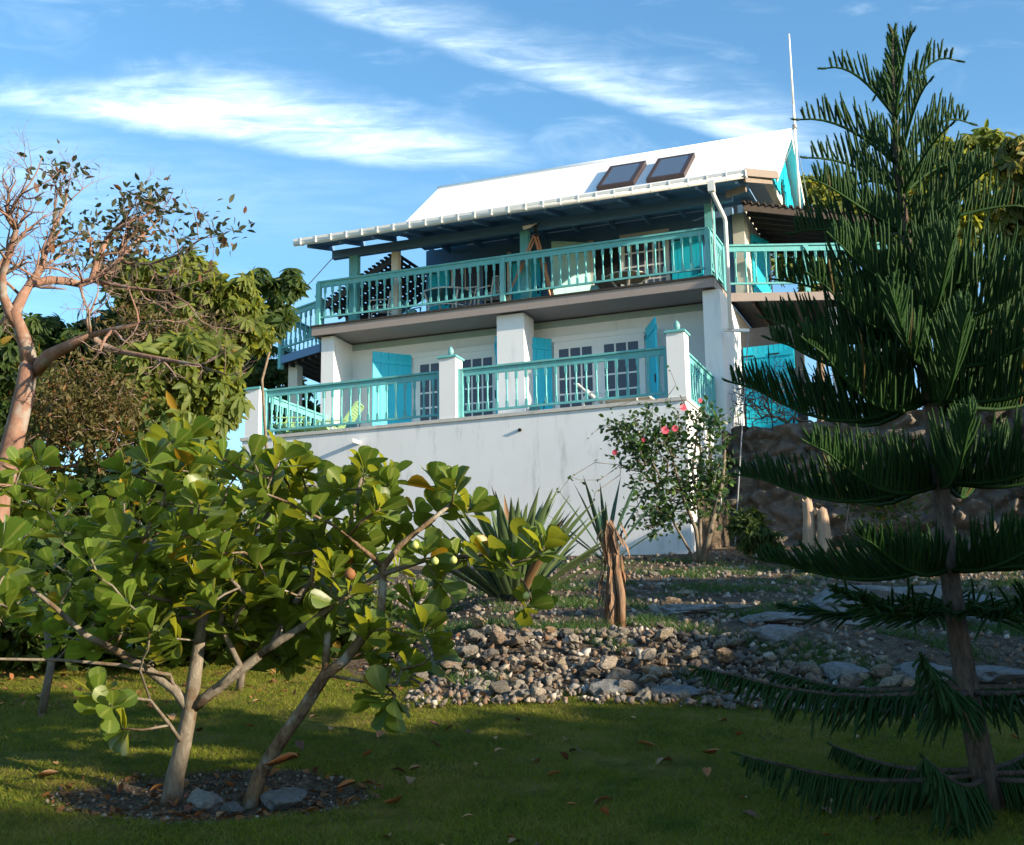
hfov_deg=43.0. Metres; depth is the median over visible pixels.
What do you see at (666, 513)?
hibiscus bush
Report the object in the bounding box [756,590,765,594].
rock
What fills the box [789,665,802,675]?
rock
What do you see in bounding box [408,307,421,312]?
floor lamp shade
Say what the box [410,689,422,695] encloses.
rock
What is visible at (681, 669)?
rock
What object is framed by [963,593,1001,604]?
slab rock
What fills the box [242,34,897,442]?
house
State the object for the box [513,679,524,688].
rock
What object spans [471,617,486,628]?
rock
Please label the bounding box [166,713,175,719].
fallen leaf
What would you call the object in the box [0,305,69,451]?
broadleaf tree
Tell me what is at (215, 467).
green bush
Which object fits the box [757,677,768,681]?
rock
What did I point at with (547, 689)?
rock
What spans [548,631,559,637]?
rock
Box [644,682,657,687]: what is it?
rock
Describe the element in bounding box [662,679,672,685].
rock
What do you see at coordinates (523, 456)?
terrace wall
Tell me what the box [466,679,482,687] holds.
rock
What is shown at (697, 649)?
rock
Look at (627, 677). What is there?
rock
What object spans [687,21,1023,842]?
norfolk pine
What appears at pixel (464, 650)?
rock
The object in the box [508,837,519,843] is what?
fallen leaf
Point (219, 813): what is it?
fallen leaf
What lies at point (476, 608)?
rock
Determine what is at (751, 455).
boulder
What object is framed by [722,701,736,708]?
rock
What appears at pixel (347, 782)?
fallen leaf
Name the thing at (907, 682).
rock
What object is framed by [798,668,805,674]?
rock
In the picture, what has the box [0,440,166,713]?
clusia shrub
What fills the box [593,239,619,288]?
open doorway
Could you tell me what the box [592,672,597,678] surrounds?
rock
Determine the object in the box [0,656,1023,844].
grass
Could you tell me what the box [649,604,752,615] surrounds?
bedrock outcrop
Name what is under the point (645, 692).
rock
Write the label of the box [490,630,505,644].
rock
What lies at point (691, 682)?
rock
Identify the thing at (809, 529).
withered stump
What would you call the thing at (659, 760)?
fallen leaf
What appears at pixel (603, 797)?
fallen leaf
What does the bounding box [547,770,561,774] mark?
fallen leaf
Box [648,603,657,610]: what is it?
rock
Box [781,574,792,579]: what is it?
rock
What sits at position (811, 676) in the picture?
rock
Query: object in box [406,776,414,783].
fallen leaf
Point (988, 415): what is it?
boulder
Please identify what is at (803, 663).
rock
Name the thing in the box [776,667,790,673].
rock
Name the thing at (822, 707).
slab rock
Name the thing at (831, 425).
boulder
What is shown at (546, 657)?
rock
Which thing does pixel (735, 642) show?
rock
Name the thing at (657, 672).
rock
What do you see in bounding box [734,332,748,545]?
rain cord
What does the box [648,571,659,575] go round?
rock
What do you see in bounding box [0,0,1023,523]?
sky
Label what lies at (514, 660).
rock
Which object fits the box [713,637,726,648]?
rock
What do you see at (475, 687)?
rock
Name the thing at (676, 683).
rock
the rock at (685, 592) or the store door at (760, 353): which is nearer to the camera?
the rock at (685, 592)
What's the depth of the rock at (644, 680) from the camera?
9.62 m
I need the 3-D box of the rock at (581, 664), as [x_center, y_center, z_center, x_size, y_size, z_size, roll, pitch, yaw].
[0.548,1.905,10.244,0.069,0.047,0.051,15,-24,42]
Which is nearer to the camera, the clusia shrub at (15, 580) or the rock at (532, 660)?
the clusia shrub at (15, 580)
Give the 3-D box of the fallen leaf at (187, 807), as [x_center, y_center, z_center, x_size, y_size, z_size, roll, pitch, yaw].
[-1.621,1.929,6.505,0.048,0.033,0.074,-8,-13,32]
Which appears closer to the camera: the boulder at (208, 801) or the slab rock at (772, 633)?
the boulder at (208, 801)
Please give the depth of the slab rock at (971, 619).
11.71 m
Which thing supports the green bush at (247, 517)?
on the ground at (892, 647)
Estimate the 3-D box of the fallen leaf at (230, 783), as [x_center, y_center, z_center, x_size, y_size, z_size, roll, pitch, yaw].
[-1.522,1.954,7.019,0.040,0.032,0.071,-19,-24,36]
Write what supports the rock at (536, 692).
on the ground at (892, 647)
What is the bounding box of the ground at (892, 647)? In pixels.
[0,427,1023,844]
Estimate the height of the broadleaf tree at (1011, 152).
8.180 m
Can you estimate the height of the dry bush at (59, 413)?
3.422 m
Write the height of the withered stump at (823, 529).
0.969 m
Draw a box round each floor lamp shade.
[345,424,359,427]
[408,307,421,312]
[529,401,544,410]
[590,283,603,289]
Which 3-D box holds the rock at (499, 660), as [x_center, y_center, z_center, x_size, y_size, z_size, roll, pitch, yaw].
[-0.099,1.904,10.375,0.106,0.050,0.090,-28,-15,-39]
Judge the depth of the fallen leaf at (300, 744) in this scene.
7.82 m
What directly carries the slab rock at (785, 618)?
on the ground at (892, 647)
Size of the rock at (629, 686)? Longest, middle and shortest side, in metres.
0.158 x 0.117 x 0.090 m
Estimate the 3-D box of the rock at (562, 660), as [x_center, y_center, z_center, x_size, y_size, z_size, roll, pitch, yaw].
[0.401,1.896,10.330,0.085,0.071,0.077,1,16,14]
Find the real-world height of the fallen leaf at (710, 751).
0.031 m
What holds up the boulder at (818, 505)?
in the stone bank
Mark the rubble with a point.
(429, 687)
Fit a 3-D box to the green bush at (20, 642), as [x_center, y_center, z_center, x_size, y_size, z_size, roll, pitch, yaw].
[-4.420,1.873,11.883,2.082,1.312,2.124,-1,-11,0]
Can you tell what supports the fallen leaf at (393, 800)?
on the ground at (892, 647)
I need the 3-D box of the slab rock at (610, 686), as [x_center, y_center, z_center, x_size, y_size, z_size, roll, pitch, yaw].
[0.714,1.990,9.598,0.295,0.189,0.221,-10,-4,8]
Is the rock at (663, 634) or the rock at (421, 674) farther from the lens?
the rock at (663, 634)
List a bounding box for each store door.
[743,345,771,427]
[769,343,797,426]
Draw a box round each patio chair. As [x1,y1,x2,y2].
[368,291,390,317]
[401,299,420,313]
[474,275,499,304]
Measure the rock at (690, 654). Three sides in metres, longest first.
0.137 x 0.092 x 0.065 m
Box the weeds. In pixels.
[308,555,1023,698]
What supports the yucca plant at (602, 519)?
on the ground at (892, 647)
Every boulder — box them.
[187,788,222,813]
[218,801,244,814]
[260,787,307,809]
[748,452,765,460]
[786,467,800,479]
[805,444,818,451]
[813,502,828,511]
[819,421,834,430]
[835,533,860,546]
[905,426,925,439]
[921,517,933,531]
[929,513,934,525]
[984,411,1002,422]
[998,418,1022,434]
[1008,486,1023,498]
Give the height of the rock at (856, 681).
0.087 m
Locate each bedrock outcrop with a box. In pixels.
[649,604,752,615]
[798,585,941,624]
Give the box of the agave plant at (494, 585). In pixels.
[414,486,626,597]
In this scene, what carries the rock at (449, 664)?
on the ground at (892, 647)
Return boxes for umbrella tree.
[96,247,221,341]
[112,322,254,542]
[165,269,279,531]
[228,266,311,448]
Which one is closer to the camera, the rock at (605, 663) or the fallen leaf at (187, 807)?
the fallen leaf at (187, 807)
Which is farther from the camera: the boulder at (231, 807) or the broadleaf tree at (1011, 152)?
the broadleaf tree at (1011, 152)
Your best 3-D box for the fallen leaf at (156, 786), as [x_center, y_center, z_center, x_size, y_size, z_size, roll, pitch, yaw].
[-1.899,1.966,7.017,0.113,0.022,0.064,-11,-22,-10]
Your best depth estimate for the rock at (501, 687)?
9.57 m
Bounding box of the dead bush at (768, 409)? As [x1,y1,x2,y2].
[729,355,864,425]
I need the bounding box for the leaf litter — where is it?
[0,630,478,823]
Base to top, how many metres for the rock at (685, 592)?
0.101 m
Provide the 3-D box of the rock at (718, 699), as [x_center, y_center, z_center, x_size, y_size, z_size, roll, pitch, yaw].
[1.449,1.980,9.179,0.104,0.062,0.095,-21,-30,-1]
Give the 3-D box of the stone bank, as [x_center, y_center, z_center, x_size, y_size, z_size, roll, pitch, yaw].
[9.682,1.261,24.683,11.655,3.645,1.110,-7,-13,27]
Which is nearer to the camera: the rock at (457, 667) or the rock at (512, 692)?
the rock at (512, 692)
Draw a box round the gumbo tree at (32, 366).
[0,112,259,521]
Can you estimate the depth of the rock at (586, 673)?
9.98 m
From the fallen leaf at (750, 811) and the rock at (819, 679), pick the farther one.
the rock at (819, 679)
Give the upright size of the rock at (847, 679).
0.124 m
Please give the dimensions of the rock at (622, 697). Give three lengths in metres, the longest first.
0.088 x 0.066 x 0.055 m
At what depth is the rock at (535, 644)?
10.52 m
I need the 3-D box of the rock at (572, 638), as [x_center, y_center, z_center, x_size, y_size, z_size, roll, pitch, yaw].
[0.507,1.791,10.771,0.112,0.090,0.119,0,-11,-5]
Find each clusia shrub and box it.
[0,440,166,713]
[0,514,37,618]
[154,514,416,690]
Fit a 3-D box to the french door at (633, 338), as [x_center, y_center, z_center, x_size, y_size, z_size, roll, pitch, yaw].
[1.997,-0.801,29.573,2.280,2.570,0.073,-5,-12,21]
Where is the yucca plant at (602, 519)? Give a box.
[548,469,674,561]
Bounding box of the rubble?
[45,549,1023,824]
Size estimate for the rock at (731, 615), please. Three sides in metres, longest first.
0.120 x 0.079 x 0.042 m
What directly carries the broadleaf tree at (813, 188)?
on the ground at (892, 647)
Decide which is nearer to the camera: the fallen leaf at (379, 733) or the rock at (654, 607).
the fallen leaf at (379, 733)
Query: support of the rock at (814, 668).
on the ground at (892, 647)
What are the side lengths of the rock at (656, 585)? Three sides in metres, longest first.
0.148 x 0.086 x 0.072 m
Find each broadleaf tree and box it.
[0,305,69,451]
[25,298,162,455]
[237,346,320,434]
[771,172,863,421]
[863,118,1007,285]
[977,132,1023,383]
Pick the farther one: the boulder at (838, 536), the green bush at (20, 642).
the boulder at (838, 536)
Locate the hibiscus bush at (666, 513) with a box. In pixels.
[549,365,747,563]
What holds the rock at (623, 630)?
on the ground at (892, 647)
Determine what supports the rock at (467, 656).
on the ground at (892, 647)
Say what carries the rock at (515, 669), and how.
on the ground at (892, 647)
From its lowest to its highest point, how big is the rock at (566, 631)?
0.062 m
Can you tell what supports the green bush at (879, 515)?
on the ground at (892, 647)
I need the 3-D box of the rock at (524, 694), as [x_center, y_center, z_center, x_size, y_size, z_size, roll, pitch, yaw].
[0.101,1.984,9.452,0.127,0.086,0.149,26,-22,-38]
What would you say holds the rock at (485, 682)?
on the ground at (892, 647)
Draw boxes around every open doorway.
[483,254,506,303]
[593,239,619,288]
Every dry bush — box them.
[2,342,165,516]
[77,284,257,369]
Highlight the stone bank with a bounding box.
[726,398,1023,548]
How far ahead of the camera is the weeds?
12.66 m
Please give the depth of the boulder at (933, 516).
25.16 m
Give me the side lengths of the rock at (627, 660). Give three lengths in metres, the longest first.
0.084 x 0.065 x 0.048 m
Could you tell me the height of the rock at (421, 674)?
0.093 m
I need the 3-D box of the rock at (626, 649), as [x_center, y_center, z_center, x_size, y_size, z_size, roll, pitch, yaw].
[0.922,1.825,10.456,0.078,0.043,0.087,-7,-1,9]
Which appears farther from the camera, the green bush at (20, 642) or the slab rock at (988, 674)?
the green bush at (20, 642)
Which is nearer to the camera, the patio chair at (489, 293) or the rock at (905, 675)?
the rock at (905, 675)
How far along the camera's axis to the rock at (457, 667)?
10.21 m
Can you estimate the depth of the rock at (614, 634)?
10.88 m
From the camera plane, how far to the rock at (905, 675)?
9.62 m
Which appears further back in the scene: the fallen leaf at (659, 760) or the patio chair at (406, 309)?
the patio chair at (406, 309)
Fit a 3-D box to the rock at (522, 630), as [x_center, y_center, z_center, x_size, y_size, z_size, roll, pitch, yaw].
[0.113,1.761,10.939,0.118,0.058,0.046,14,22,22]
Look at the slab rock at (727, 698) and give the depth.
9.23 m
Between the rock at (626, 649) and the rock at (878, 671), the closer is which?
the rock at (878, 671)
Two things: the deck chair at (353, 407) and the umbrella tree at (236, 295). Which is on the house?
the deck chair at (353, 407)
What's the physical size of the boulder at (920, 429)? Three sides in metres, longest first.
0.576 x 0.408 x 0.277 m
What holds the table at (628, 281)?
on the house
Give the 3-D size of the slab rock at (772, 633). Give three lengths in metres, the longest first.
0.435 x 0.308 x 0.216 m
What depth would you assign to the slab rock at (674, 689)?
9.44 m
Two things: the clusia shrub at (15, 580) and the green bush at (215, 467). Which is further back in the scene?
the green bush at (215, 467)
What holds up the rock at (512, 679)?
on the ground at (892, 647)
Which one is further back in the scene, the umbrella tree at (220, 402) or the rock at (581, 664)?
the umbrella tree at (220, 402)
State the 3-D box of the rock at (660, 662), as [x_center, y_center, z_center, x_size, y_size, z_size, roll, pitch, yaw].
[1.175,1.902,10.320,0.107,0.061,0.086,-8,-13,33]
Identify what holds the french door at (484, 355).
in the house
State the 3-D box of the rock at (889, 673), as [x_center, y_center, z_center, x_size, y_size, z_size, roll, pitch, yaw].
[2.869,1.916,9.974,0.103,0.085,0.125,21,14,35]
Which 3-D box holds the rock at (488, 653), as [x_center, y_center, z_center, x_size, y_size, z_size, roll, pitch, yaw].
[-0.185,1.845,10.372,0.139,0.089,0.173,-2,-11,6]
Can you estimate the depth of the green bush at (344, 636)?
12.30 m
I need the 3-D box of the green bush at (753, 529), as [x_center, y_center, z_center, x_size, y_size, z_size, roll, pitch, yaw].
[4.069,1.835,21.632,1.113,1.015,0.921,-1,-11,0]
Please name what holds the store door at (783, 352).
in the house
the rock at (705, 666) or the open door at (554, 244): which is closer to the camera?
the rock at (705, 666)
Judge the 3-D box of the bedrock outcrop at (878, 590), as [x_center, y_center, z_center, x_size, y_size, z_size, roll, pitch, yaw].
[3.472,1.798,12.515,1.775,0.455,1.083,-1,-11,0]
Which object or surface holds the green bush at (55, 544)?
on the ground at (892, 647)
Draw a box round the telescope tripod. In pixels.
[506,222,553,300]
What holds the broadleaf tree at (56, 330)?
on the ground at (892, 647)
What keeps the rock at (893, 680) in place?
on the ground at (892, 647)
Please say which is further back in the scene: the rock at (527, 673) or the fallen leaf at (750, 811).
the rock at (527, 673)
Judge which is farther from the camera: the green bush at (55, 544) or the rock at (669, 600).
the rock at (669, 600)
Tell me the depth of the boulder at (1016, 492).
24.52 m
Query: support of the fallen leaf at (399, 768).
on the ground at (892, 647)
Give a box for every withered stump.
[596,519,629,627]
[800,498,815,563]
[815,507,831,556]
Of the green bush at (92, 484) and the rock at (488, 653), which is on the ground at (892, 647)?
the green bush at (92, 484)
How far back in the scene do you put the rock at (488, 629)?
10.95 m
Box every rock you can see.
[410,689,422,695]
[412,671,428,679]
[440,657,463,667]
[453,664,461,671]
[456,645,478,656]
[464,629,481,641]
[464,652,473,659]
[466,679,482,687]
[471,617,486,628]
[471,684,483,690]
[472,606,481,610]
[480,648,497,658]
[482,680,490,685]
[484,625,501,635]
[487,680,510,694]
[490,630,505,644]
[496,657,503,665]
[497,673,506,680]
[506,655,521,664]
[508,677,519,681]
[509,636,524,645]
[509,665,524,673]
[509,690,518,698]
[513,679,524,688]
[519,628,529,633]
[519,689,530,699]
[523,631,533,639]
[524,671,533,676]
[528,655,541,664]
[530,686,545,697]
[531,640,540,649]
[534,628,541,635]
[536,694,546,702]
[540,654,550,660]
[543,686,553,692]
[545,626,554,632]
[546,676,554,681]
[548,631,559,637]
[552,674,561,682]
[557,656,566,664]
[561,628,571,633]
[566,633,579,643]
[568,644,574,648]
[577,661,584,666]
[580,667,600,678]
[587,629,597,638]
[587,660,595,666]
[587,679,626,697]
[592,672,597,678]
[596,656,617,670]
[597,631,607,638]
[598,627,605,632]
[605,671,620,679]
[606,630,618,637]
[609,667,634,675]
[616,627,629,636]
[618,679,638,692]
[619,675,636,683]
[619,695,626,701]
[622,647,630,651]
[622,658,631,663]
[632,674,640,679]
[635,687,650,701]
[638,674,657,686]
[641,648,655,662]
[641,663,672,677]
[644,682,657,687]
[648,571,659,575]
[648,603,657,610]
[649,667,662,677]
[649,684,700,697]
[654,582,664,586]
[654,627,673,641]
[655,658,666,665]
[657,622,665,628]
[658,652,664,658]
[659,596,680,604]
[659,698,667,704]
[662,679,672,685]
[670,681,680,685]
[672,641,680,648]
[676,589,696,596]
[678,689,690,700]
[679,667,689,675]
[683,649,697,658]
[685,679,695,685]
[688,659,701,668]
[689,646,700,654]
[699,664,709,668]
[700,656,709,663]
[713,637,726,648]
[714,698,723,705]
[716,647,733,663]
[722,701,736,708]
[723,694,758,703]
[726,613,733,618]
[726,638,741,647]
[733,652,746,663]
[739,612,814,624]
[749,624,803,645]
[752,667,758,672]
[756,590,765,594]
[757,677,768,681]
[763,651,776,660]
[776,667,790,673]
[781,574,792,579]
[783,660,795,667]
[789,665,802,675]
[791,702,839,710]
[798,661,817,666]
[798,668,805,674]
[802,663,825,677]
[805,672,816,680]
[811,676,823,684]
[817,581,827,587]
[819,661,869,683]
[839,674,854,685]
[851,677,862,686]
[857,672,868,679]
[870,663,889,678]
[877,674,902,687]
[885,668,892,676]
[893,661,952,678]
[896,671,908,686]
[902,678,918,686]
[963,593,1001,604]
[966,612,1023,627]
[975,665,1023,683]
[978,580,991,587]
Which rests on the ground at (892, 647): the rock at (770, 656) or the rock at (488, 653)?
the rock at (770, 656)
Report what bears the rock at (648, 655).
on the ground at (892, 647)
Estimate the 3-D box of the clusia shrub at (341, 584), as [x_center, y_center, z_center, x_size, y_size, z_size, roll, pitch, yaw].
[-1.932,1.463,10.679,2.388,1.448,1.476,-1,-11,0]
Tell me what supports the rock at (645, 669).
on the ground at (892, 647)
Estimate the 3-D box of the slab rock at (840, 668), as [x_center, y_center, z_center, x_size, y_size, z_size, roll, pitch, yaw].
[2.558,1.945,10.005,0.377,0.216,0.267,-4,-12,11]
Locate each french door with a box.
[411,344,495,421]
[551,327,646,407]
[619,228,670,285]
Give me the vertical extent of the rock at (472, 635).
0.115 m
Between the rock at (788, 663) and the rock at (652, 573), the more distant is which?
the rock at (652, 573)
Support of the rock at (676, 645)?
on the ground at (892, 647)
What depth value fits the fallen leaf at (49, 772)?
7.11 m
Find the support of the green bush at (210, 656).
on the ground at (892, 647)
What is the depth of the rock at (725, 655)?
10.22 m
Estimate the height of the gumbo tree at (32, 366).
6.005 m
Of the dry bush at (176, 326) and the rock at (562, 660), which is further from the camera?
the dry bush at (176, 326)
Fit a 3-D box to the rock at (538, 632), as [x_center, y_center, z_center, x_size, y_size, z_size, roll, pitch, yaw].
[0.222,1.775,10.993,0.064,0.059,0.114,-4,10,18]
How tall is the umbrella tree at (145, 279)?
5.572 m
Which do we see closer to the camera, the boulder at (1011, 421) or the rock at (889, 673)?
the rock at (889, 673)
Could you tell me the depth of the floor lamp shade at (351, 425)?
27.52 m
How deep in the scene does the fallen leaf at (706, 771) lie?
7.03 m
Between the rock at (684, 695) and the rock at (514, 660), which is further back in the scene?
the rock at (514, 660)
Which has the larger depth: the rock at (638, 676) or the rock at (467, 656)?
the rock at (467, 656)
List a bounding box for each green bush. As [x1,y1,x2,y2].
[0,557,139,672]
[2,501,169,588]
[10,439,89,541]
[43,555,227,671]
[54,409,226,546]
[166,433,249,506]
[193,486,327,567]
[204,559,414,663]
[723,503,787,562]
[795,455,931,557]
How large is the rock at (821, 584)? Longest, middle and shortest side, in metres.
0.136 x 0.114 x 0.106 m
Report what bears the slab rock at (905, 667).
on the ground at (892, 647)
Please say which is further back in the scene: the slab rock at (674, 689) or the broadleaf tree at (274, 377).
the broadleaf tree at (274, 377)
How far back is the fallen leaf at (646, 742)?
7.83 m
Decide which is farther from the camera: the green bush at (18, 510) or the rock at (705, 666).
the green bush at (18, 510)
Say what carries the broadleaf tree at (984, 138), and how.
on the ground at (892, 647)
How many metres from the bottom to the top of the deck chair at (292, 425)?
0.537 m
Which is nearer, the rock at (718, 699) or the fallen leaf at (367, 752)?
the fallen leaf at (367, 752)
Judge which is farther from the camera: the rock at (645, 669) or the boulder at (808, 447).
the boulder at (808, 447)
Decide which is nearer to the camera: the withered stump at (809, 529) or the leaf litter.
the leaf litter
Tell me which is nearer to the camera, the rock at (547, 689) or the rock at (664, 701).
the rock at (664, 701)
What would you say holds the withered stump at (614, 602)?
on the ground at (892, 647)
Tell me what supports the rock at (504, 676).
on the ground at (892, 647)
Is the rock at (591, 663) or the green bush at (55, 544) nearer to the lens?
the rock at (591, 663)
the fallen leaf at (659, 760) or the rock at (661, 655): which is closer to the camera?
the fallen leaf at (659, 760)
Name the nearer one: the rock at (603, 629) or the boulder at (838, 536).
the rock at (603, 629)
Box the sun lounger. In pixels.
[573,383,653,405]
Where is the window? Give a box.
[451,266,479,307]
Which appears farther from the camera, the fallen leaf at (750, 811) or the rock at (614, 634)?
the rock at (614, 634)
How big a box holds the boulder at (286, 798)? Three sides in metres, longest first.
0.260 x 0.195 x 0.128 m
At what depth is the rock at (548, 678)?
9.93 m
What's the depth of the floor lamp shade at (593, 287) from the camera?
29.15 m
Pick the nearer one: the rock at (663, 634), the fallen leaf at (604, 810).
the fallen leaf at (604, 810)
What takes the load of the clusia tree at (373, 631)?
on the ground at (892, 647)
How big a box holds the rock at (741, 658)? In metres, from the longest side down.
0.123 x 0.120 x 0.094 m
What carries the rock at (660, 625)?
on the ground at (892, 647)
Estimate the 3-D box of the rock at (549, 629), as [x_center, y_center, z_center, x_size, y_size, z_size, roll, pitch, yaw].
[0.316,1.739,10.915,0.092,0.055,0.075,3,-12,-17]
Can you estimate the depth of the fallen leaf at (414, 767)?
7.26 m
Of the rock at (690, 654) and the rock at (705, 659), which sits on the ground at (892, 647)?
the rock at (705, 659)
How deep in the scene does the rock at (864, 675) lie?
9.87 m
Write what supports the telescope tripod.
on the house
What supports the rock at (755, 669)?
on the ground at (892, 647)
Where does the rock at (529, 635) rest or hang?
on the ground at (892, 647)
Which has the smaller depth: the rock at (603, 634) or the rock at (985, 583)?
the rock at (603, 634)
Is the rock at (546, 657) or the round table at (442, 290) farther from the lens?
the round table at (442, 290)
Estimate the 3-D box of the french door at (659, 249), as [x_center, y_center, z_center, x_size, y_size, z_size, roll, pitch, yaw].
[3.132,-3.572,30.622,1.200,1.940,0.109,-5,-12,21]
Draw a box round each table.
[421,286,474,310]
[605,270,649,286]
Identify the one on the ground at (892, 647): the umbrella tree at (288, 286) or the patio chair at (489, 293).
the umbrella tree at (288, 286)
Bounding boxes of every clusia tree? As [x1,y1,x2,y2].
[0,412,569,806]
[192,429,499,808]
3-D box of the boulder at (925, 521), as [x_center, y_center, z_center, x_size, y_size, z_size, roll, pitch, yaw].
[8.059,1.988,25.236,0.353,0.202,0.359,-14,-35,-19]
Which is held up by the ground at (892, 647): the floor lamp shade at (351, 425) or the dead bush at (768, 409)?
the dead bush at (768, 409)
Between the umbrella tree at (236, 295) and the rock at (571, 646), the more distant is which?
the umbrella tree at (236, 295)
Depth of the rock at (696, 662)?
10.24 m
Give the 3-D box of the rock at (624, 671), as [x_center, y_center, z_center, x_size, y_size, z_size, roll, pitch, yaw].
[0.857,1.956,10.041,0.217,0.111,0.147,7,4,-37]
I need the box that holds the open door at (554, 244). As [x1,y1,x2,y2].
[551,241,590,294]
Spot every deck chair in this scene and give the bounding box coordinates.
[268,417,329,434]
[292,401,363,432]
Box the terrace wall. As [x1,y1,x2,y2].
[239,320,723,565]
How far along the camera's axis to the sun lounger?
26.35 m
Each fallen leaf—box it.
[37,769,58,777]
[150,784,163,790]
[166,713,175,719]
[184,804,193,811]
[216,810,227,816]
[225,781,234,787]
[263,752,298,765]
[295,740,303,749]
[336,779,355,787]
[362,750,372,755]
[376,730,385,737]
[383,796,401,803]
[391,767,407,774]
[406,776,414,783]
[409,765,420,769]
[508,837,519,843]
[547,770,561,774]
[560,752,568,759]
[593,795,612,803]
[599,807,608,814]
[635,740,654,745]
[656,756,672,764]
[701,749,718,753]
[703,767,710,776]
[742,809,758,817]
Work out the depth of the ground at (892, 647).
7.88 m
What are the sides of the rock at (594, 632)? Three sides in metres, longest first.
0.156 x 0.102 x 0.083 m
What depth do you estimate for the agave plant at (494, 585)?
14.90 m
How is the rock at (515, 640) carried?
on the ground at (892, 647)
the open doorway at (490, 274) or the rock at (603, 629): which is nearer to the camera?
the rock at (603, 629)
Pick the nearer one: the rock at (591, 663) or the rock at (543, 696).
the rock at (543, 696)
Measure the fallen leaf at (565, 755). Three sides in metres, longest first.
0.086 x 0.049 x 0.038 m
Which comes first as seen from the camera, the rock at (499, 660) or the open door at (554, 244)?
the rock at (499, 660)
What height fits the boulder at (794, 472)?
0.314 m
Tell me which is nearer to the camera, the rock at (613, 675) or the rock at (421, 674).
the rock at (613, 675)
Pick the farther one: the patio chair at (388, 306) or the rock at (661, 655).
the patio chair at (388, 306)
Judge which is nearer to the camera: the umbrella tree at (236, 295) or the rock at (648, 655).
the rock at (648, 655)
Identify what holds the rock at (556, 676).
on the ground at (892, 647)

